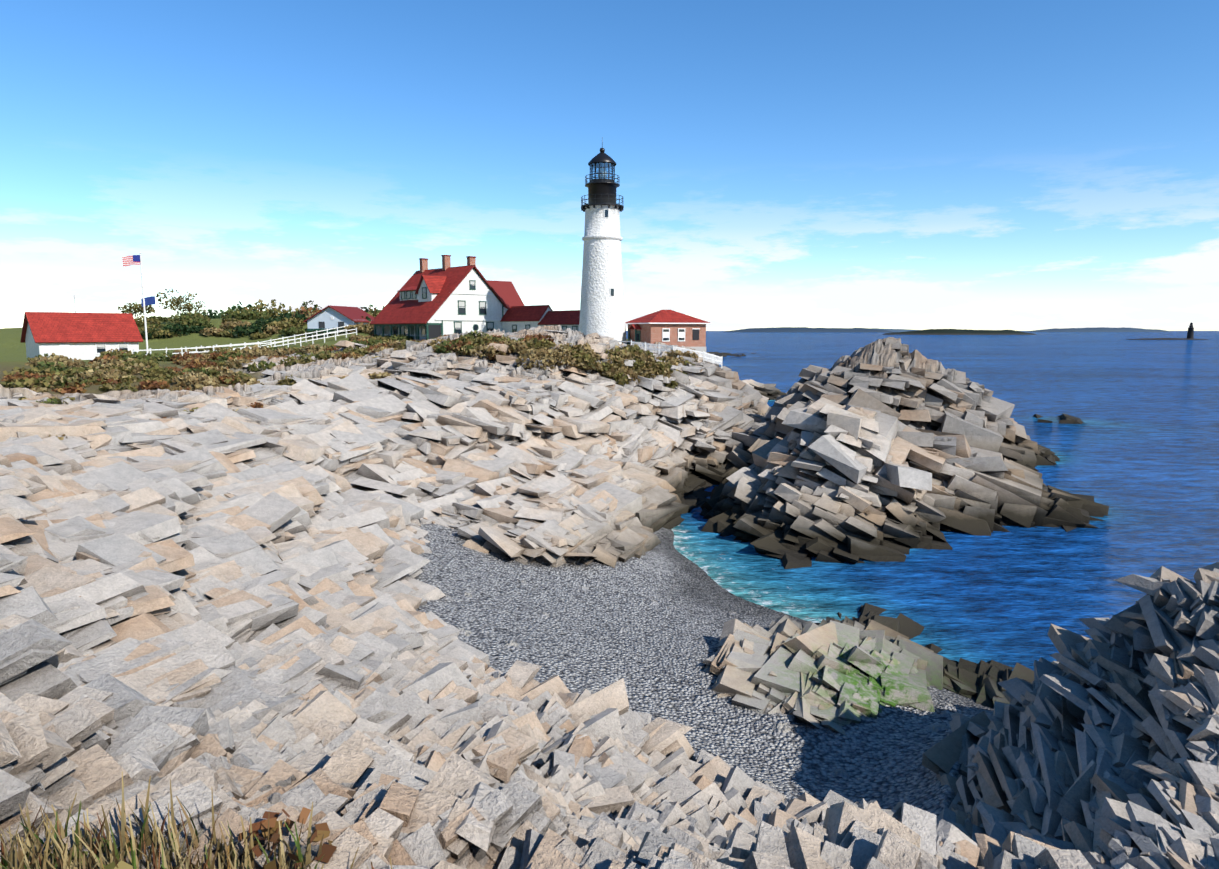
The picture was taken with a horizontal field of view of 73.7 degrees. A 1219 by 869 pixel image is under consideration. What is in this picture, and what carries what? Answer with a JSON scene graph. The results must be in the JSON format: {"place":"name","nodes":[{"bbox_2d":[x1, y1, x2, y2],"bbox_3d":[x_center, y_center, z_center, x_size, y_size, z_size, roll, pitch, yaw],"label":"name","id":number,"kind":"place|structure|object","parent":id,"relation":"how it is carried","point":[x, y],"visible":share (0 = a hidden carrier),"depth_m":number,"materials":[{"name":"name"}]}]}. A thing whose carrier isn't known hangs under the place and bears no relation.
{"place":"outdoors","nodes":[
{"label":"outdoors","id":0,"kind":"place"},
{"bbox_2d":[0,318,1107,868],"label":"ground","id":1,"kind":"structure","parent":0,"point":[648,626],"depth_m":27.84,"materials":[{"name":"grey gravel"}]},
{"bbox_2d":[20,297,142,360],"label":"red-roofed shed","id":2,"kind":"structure","parent":1,"relation":"on","point":[85,336],"depth_m":93.21,"materials":[{"name":"white paint"}]},
{"bbox_2d":[116,302,154,324],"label":"tree","id":3,"kind":"object","parent":1,"relation":"on","point":[140,310],"visible":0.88,"depth_m":139.54,"materials":[{"name":"green plant"}]},
{"bbox_2d":[129,252,156,353],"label":"flagpole","id":4,"kind":"object","parent":1,"relation":"on","point":[145,323],"visible":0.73,"depth_m":99.63,"materials":[{"name":"white metal"}]},
{"bbox_2d":[122,255,140,266],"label":"us flag","id":5,"kind":"object","parent":4,"relation":"attached to","point":[131,260],"visible":0.96,"depth_m":98.72,"materials":[{"name":"multicoloured fabric"}]},
{"bbox_2d":[141,296,154,306],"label":"state flag","id":6,"kind":"object","parent":4,"relation":"attached to","point":[150,300],"visible":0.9,"depth_m":99.84,"materials":[{"name":"blue fabric"}]},
{"bbox_2d":[156,287,205,314],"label":"tree","id":7,"kind":"object","parent":1,"relation":"on","point":[177,301],"visible":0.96,"depth_m":143.79,"materials":[{"name":"green plant"}]},
{"bbox_2d":[0,771,394,868],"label":"grass","id":8,"kind":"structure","parent":1,"relation":"on","point":[28,855],"depth_m":3.07,"materials":[{"name":"green plant"}]},
{"bbox_2d":[133,328,356,356],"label":"fence","id":9,"kind":"object","parent":1,"relation":"on","point":[245,344],"visible":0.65,"depth_m":106.48,"materials":[{"name":"white wood"}]},
{"bbox_2d":[185,325,348,353],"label":"fence","id":10,"kind":"object","parent":1,"relation":"on","point":[282,338],"visible":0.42,"depth_m":115.28,"materials":[{"name":"white wood"}]},
{"bbox_2d":[201,299,383,318],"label":"treeline","id":11,"kind":"object","parent":1,"relation":"on","point":[273,312],"visible":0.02,"depth_m":304.57,"materials":[{"name":"green plant"}]},
{"bbox_2d":[303,305,374,331],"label":"blue shed","id":12,"kind":"structure","parent":1,"relation":"on","point":[329,317],"depth_m":129.60,"materials":[{"name":"white paint"}]},
{"bbox_2d":[1,309,698,439],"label":"shrubs","id":13,"kind":"object","parent":1,"relation":"on","point":[117,368],"visible":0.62,"depth_m":65.14,"materials":[{"name":"green plant"}]},
{"bbox_2d":[370,255,579,340],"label":"keepers house","id":14,"kind":"structure","parent":1,"relation":"on","point":[425,302],"depth_m":110.98,"materials":[{"name":"white paint"}]},
{"bbox_2d":[579,146,626,344],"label":"lighthouse","id":15,"kind":"object","parent":1,"relation":"on","point":[602,309],"visible":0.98,"depth_m":97.96,"materials":[{"name":"white paint"}]},
{"bbox_2d":[0,327,1218,868],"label":"rocks","id":16,"kind":"object","parent":1,"relation":"on","point":[224,595],"visible":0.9,"depth_m":18.01,"materials":[{"name":"grey stone"}]},
{"bbox_2d":[57,807,336,868],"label":"weeds","id":17,"kind":"object","parent":16,"relation":"on","point":[329,849],"visible":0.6,"depth_m":3.17,"materials":[{"name":"brown plant"}]},
{"bbox_2d":[625,310,710,356],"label":"brick building","id":18,"kind":"structure","parent":1,"relation":"on","point":[669,327],"depth_m":97.88,"materials":[{"name":"red brick"}]},
{"bbox_2d":[631,340,722,367],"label":"fence","id":19,"kind":"object","parent":1,"relation":"on","point":[712,358],"visible":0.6,"depth_m":93.84,"materials":[{"name":"white wood"}]},
{"bbox_2d":[0,0,1218,330],"label":"sky","id":20,"kind":"structure","parent":0,"point":[1017,165],"materials":[{"name":"blue"}]},
{"bbox_2d":[725,327,891,331],"bbox_3d":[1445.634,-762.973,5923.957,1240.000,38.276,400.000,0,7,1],"label":"island","id":21,"kind":"structure","parent":0,"point":[792,329],"depth_m":5810.53,"materials":[{"name":"green plant"}]},
{"bbox_2d":[846,328,916,331],"bbox_3d":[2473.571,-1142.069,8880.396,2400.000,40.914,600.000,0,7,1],"label":"island","id":22,"kind":"structure","parent":0,"point":[898,330],"depth_m":8717.99,"materials":[{"name":"green plant"}]},
{"bbox_2d":[626,331,1218,670],"bbox_3d":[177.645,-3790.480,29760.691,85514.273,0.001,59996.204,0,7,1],"label":"sea","id":23,"kind":"structure","parent":0,"point":[1137,451],"depth_m":56.02,"materials":[{"name":"liquid"}]},
{"bbox_2d":[1126,338,1207,339],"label":"ledge","id":24,"kind":"object","parent":23,"relation":"in","point":[1166,339],"visible":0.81,"depth_m":1087.66,"materials":[{"name":"grey stone"}]},
{"bbox_2d":[1187,322,1193,338],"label":"distant lighthouse","id":25,"kind":"object","parent":24,"relation":"on","point":[1190,333],"visible":0.94,"depth_m":1098.52,"materials":[{"name":"grey"}]},
{"bbox_2d":[882,329,1035,334],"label":"island","id":26,"kind":"structure","parent":0,"point":[960,332],"depth_m":2380.84,"materials":[{"name":"green plant"}]},
{"bbox_2d":[1028,327,1170,331],"bbox_3d":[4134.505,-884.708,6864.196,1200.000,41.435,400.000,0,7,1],"label":"island","id":27,"kind":"structure","parent":0,"point":[1107,329],"depth_m":6735.85,"materials":[{"name":"green plant"}]}
]}

